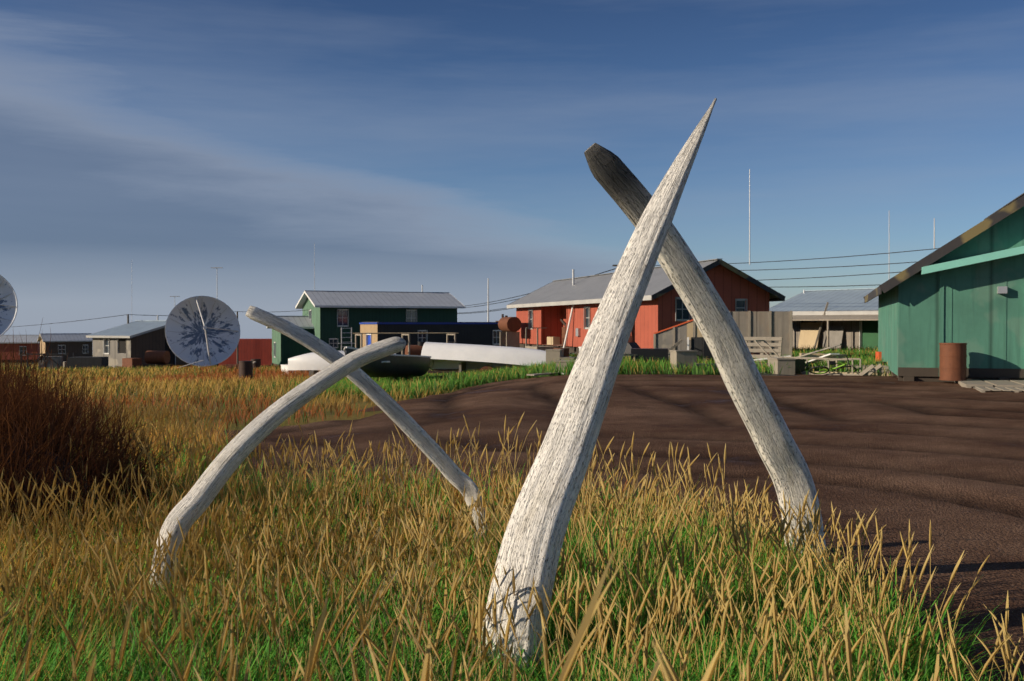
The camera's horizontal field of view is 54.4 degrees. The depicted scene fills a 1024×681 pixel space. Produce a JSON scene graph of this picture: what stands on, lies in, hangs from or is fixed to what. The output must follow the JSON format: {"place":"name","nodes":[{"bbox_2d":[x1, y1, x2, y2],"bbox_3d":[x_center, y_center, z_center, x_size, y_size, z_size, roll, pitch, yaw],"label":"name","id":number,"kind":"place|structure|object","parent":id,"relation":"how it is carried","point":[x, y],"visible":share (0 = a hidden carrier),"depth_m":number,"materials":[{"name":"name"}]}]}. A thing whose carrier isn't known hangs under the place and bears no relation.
{"place":"outdoors","nodes":[
{"label":"outdoors","id":0,"kind":"place"},
{"bbox_2d":[1,345,888,430],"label":"grass","id":1,"kind":"structure","parent":0,"point":[159,379],"depth_m":31.30,"materials":[{"name":"orange plant"}]},
{"bbox_2d":[122,351,172,368],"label":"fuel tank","id":2,"kind":"object","parent":1,"relation":"on","point":[158,358],"visible":0.73,"depth_m":66.67,"materials":[{"name":"metal"}]},
{"bbox_2d":[288,351,395,369],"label":"upturned boat","id":3,"kind":"object","parent":1,"relation":"on","point":[311,361],"visible":0.27,"depth_m":46.37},
{"bbox_2d":[344,346,430,377],"bbox_3d":[-4.428,0.765,33.620,1.747,0.970,5.018,-4,-3,18],"label":"boat","id":4,"kind":"object","parent":1,"relation":"on","point":[395,365],"visible":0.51,"depth_m":33.33,"materials":[{"name":"green metal"}]},
{"bbox_2d":[1,354,946,676],"bbox_3d":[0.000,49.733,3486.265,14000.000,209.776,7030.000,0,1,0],"label":"ground","id":5,"kind":"structure","parent":0,"point":[315,418],"depth_m":21.38,"materials":[{"name":"brown soil"}]},
{"bbox_2d":[0,275,17,336],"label":"satellite dish","id":6,"kind":"object","parent":5,"relation":"on","point":[8,305],"visible":1,"depth_m":64.16,"materials":[{"name":"white paint"}]},
{"bbox_2d":[0,335,39,362],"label":"red cabin","id":7,"kind":"object","parent":5,"relation":"on","point":[30,339],"visible":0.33,"depth_m":140.97,"materials":[{"name":"wood"}]},
{"bbox_2d":[20,353,108,369],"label":"fence","id":8,"kind":"object","parent":5,"relation":"on","point":[82,362],"visible":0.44,"depth_m":62.22,"materials":[{"name":"black"}]},
{"bbox_2d":[37,333,92,361],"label":"tan cabin","id":9,"kind":"object","parent":5,"relation":"on","point":[78,344],"visible":0.62,"depth_m":131.88,"materials":[{"name":"grey wood"}]},
{"bbox_2d":[0,319,227,543],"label":"bush","id":10,"kind":"object","parent":5,"relation":"on","point":[21,415],"depth_m":6.53,"materials":[{"name":"brown plant"}]},
{"bbox_2d":[86,315,218,366],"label":"grey shed","id":11,"kind":"structure","parent":5,"relation":"on","point":[134,339],"depth_m":71.42,"materials":[{"name":"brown wood"}]},
{"bbox_2d":[165,296,239,366],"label":"satellite dish","id":12,"kind":"object","parent":5,"relation":"on","point":[206,329],"visible":0.99,"depth_m":65.73,"materials":[{"name":"white paint"}]},
{"bbox_2d":[226,359,260,370],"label":"drums","id":13,"kind":"object","parent":5,"relation":"on","point":[257,364],"visible":0.46,"depth_m":60.72,"materials":[{"name":"metal"}]},
{"bbox_2d":[219,339,271,365],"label":"container","id":14,"kind":"object","parent":5,"relation":"on","point":[250,349],"visible":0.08,"depth_m":97.77,"materials":[{"name":"red metal"}]},
{"bbox_2d":[238,361,252,380],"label":"barrel","id":15,"kind":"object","parent":5,"relation":"on","point":[245,368],"depth_m":43.78,"materials":[{"name":"brown metal"}]},
{"bbox_2d":[150,337,405,597],"bbox_3d":[-1.240,0.753,5.374,1.455,1.540,0.148,-1,1,-33],"label":"whale bone","id":16,"kind":"object","parent":5,"relation":"on","point":[190,507],"visible":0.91,"depth_m":5.24},
{"bbox_2d":[253,361,310,374],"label":"yard debris","id":17,"kind":"object","parent":5,"relation":"on","point":[284,367],"visible":0.16,"depth_m":53.41,"materials":[{"name":"white plastic"}]},
{"bbox_2d":[267,316,313,364],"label":"green annexe","id":18,"kind":"structure","parent":5,"relation":"on","point":[284,348],"depth_m":80.07,"materials":[{"name":"green wood"}]},
{"bbox_2d":[309,370,317,376],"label":"boat blocks","id":19,"kind":"object","parent":5,"relation":"on","point":[311,372],"visible":0.14,"depth_m":46.04,"materials":[{"name":"wood"}]},
{"bbox_2d":[245,305,488,541],"bbox_3d":[-0.851,0.648,6.077,1.498,1.719,0.095,0,1,-9],"label":"whale bone","id":20,"kind":"object","parent":5,"relation":"on","point":[417,434],"visible":0.83,"depth_m":6.07},
{"bbox_2d":[295,243,464,350],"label":"green house","id":21,"kind":"structure","parent":5,"relation":"on","point":[336,317],"depth_m":80.26,"materials":[{"name":"green wood"}]},
{"bbox_2d":[11,387,772,547],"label":"edge grass","id":22,"kind":"structure","parent":5,"relation":"on","point":[255,491],"depth_m":7.47,"materials":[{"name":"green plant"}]},
{"bbox_2d":[352,333,457,354],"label":"drying rack","id":23,"kind":"object","parent":5,"relation":"on","point":[402,334],"visible":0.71,"depth_m":50.02,"materials":[{"name":"wood"}]},
{"bbox_2d":[405,341,453,354],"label":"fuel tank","id":24,"kind":"object","parent":5,"relation":"on","point":[416,349],"visible":0.23,"depth_m":59.88,"materials":[{"name":"metal"}]},
{"bbox_2d":[359,314,507,354],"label":"building","id":25,"kind":"structure","parent":5,"relation":"on","point":[481,333],"depth_m":70.12,"materials":[{"name":"blue"}]},
{"bbox_2d":[428,362,519,372],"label":"debris","id":26,"kind":"object","parent":5,"relation":"on","point":[462,366],"visible":0.23,"depth_m":40.13,"materials":[{"name":"metal"}]},
{"bbox_2d":[421,342,570,370],"bbox_3d":[0.023,0.893,40.344,7.200,1.147,1.997,3,-14,12],"label":"upturned boat","id":27,"kind":"object","parent":26,"relation":"on","point":[454,355],"visible":0.61,"depth_m":39.88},
{"bbox_2d":[14,169,938,363],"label":"poles and wires","id":28,"kind":"object","parent":5,"relation":"on","point":[488,302],"visible":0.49,"depth_m":51.21,"materials":[{"name":"black metal"}]},
{"bbox_2d":[0,477,1022,680],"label":"grass mound","id":29,"kind":"object","parent":5,"relation":"on","point":[436,611],"depth_m":4.49,"materials":[{"name":"green plant"}]},
{"bbox_2d":[0,452,1023,680],"bbox_3d":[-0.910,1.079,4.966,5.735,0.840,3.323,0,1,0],"label":"grass heads","id":30,"kind":"object","parent":29,"relation":"on","point":[394,540],"depth_m":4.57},
{"bbox_2d":[527,349,576,375],"bbox_3d":[2.071,0.715,32.854,2.553,0.684,7.228,0,1,8],"label":"yard debris","id":31,"kind":"object","parent":5,"relation":"on","point":[556,355],"visible":0.4,"depth_m":35.58,"materials":[{"name":"grey"}]},
{"bbox_2d":[553,348,568,356],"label":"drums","id":32,"kind":"object","parent":5,"relation":"on","point":[566,352],"visible":0.2,"depth_m":36.77,"materials":[{"name":"metal"}]},
{"bbox_2d":[282,347,891,398],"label":"verge grass","id":33,"kind":"structure","parent":5,"relation":"on","point":[865,357],"depth_m":30.54,"materials":[{"name":"green plant"}]},
{"bbox_2d":[744,337,782,362],"bbox_3d":[7.998,0.435,31.855,1.200,1.120,0.125,0,-19,25],"label":"pallet","id":34,"kind":"object","parent":33,"relation":"on","point":[763,345],"visible":0.41,"depth_m":31.82,"materials":[{"name":"beige wood"}]},
{"bbox_2d":[475,98,716,680],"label":"whale bone","id":35,"kind":"object","parent":5,"relation":"on","point":[533,538],"visible":0.92,"depth_m":4.29},
{"bbox_2d":[623,336,639,356],"bbox_3d":[4.206,0.426,37.151,3.200,1.210,1.000,1,1,30],"label":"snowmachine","id":36,"kind":"object","parent":5,"relation":"on","point":[630,344],"visible":0.12,"depth_m":36.72,"materials":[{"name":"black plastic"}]},
{"bbox_2d":[498,259,785,353],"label":"red house","id":37,"kind":"structure","parent":5,"relation":"on","point":[561,313],"depth_m":49.58,"materials":[{"name":"red wood"}]},
{"bbox_2d":[623,354,669,361],"bbox_3d":[4.246,0.455,32.939,3.650,1.020,0.650,0,1,-25],"label":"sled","id":38,"kind":"object","parent":5,"relation":"on","point":[624,355],"visible":0.03,"depth_m":32.46,"materials":[{"name":"grey wood"}]},
{"bbox_2d":[584,143,828,578],"bbox_3d":[1.111,0.297,5.315,1.654,2.574,0.239,-1,1,-31],"label":"whale bone","id":39,"kind":"object","parent":5,"relation":"on","point":[775,444],"visible":0.81,"depth_m":5.26},
{"bbox_2d":[619,350,802,375],"bbox_3d":[5.496,0.653,30.229,5.477,0.712,5.415,0,1,-10],"label":"yard debris","id":40,"kind":"object","parent":5,"relation":"on","point":[683,357],"visible":0.27,"depth_m":29.90,"materials":[{"name":"grey plastic"}]},
{"bbox_2d":[653,311,792,360],"bbox_3d":[7.432,-0.064,35.663,5.338,1.970,2.372,0,1,1],"label":"fence","id":41,"kind":"object","parent":5,"relation":"on","point":[687,335],"visible":0.32,"depth_m":34.76,"materials":[{"name":"grey wood"}]},
{"bbox_2d":[697,363,767,371],"bbox_3d":[6.553,0.858,30.619,3.000,0.290,0.620,0,1,-10],"label":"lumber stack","id":42,"kind":"object","parent":5,"relation":"on","point":[716,365],"visible":0.06,"depth_m":30.24,"materials":[{"name":"brown wood"}]},
{"bbox_2d":[631,339,881,367],"bbox_3d":[8.340,0.488,31.524,12.100,1.000,4.600,0,1,8],"label":"yard junk","id":43,"kind":"object","parent":5,"relation":"on","point":[655,353],"visible":0.18,"depth_m":32.47,"materials":[{"name":"white paint"}]},
{"bbox_2d":[750,352,769,360],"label":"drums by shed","id":44,"kind":"object","parent":5,"relation":"on","point":[752,353],"visible":0.13,"depth_m":32.02,"materials":[{"name":"metal"}]},
{"bbox_2d":[760,344,841,375],"bbox_3d":[7.719,0.544,30.610,2.940,0.918,5.252,-1,1,-36],"label":"yard debris","id":45,"kind":"object","parent":5,"relation":"on","point":[786,370],"visible":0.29,"depth_m":28.94,"materials":[{"name":"grey wood"}]},
{"bbox_2d":[754,340,881,375],"bbox_3d":[8.941,0.515,29.246,3.650,1.020,0.650,1,1,40],"label":"sled","id":46,"kind":"object","parent":5,"relation":"on","point":[870,369],"visible":0.73,"depth_m":28.71,"materials":[{"name":"grey wood"}]},
{"bbox_2d":[795,354,846,373],"bbox_3d":[10.183,0.724,31.607,4.380,0.526,5.027,0,1,1],"label":"yard debris","id":47,"kind":"object","parent":5,"relation":"on","point":[799,365],"visible":0.12,"depth_m":29.23,"materials":[{"name":"black plastic"}]},
{"bbox_2d":[769,288,877,350],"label":"long shed","id":48,"kind":"structure","parent":5,"relation":"on","point":[843,317],"depth_m":54.66,"materials":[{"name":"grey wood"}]},
{"bbox_2d":[805,353,886,364],"bbox_3d":[10.506,0.672,29.999,4.454,0.683,3.088,0,1,15],"label":"yard debris","id":49,"kind":"object","parent":5,"relation":"on","point":[830,355],"visible":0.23,"depth_m":29.59,"materials":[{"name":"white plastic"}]},
{"bbox_2d":[848,365,891,375],"bbox_3d":[11.661,0.886,28.920,3.600,0.290,0.780,0,1,20],"label":"debris pile","id":50,"kind":"object","parent":5,"relation":"on","point":[881,371],"visible":0.13,"depth_m":28.88,"materials":[{"name":"grey wood"}]},
{"bbox_2d":[864,193,1023,392],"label":"green house","id":51,"kind":"structure","parent":5,"relation":"on","point":[952,310],"depth_m":24.43,"materials":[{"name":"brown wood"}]},
{"bbox_2d":[0,589,1023,680],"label":"grass","id":52,"kind":"structure","parent":0,"point":[124,673],"depth_m":3.40,"materials":[{"name":"green plant"}]},
{"bbox_2d":[0,0,1023,353],"label":"sky","id":53,"kind":"structure","parent":0,"point":[147,147],"materials":[{"name":"blue"}]},
{"bbox_2d":[186,374,1023,680],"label":"gravel road","id":54,"kind":"structure","parent":0,"point":[908,458],"depth_m":11.36,"materials":[{"name":"brown gravel"}]},
{"bbox_2d":[809,356,856,373],"bbox_3d":[9.224,0.782,28.521,1.394,0.360,0.730,0,-34,-10],"label":"bicycle","id":55,"kind":"object","parent":54,"relation":"on","point":[831,363],"visible":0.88,"depth_m":28.44,"materials":[{"name":"black"}]}
]}

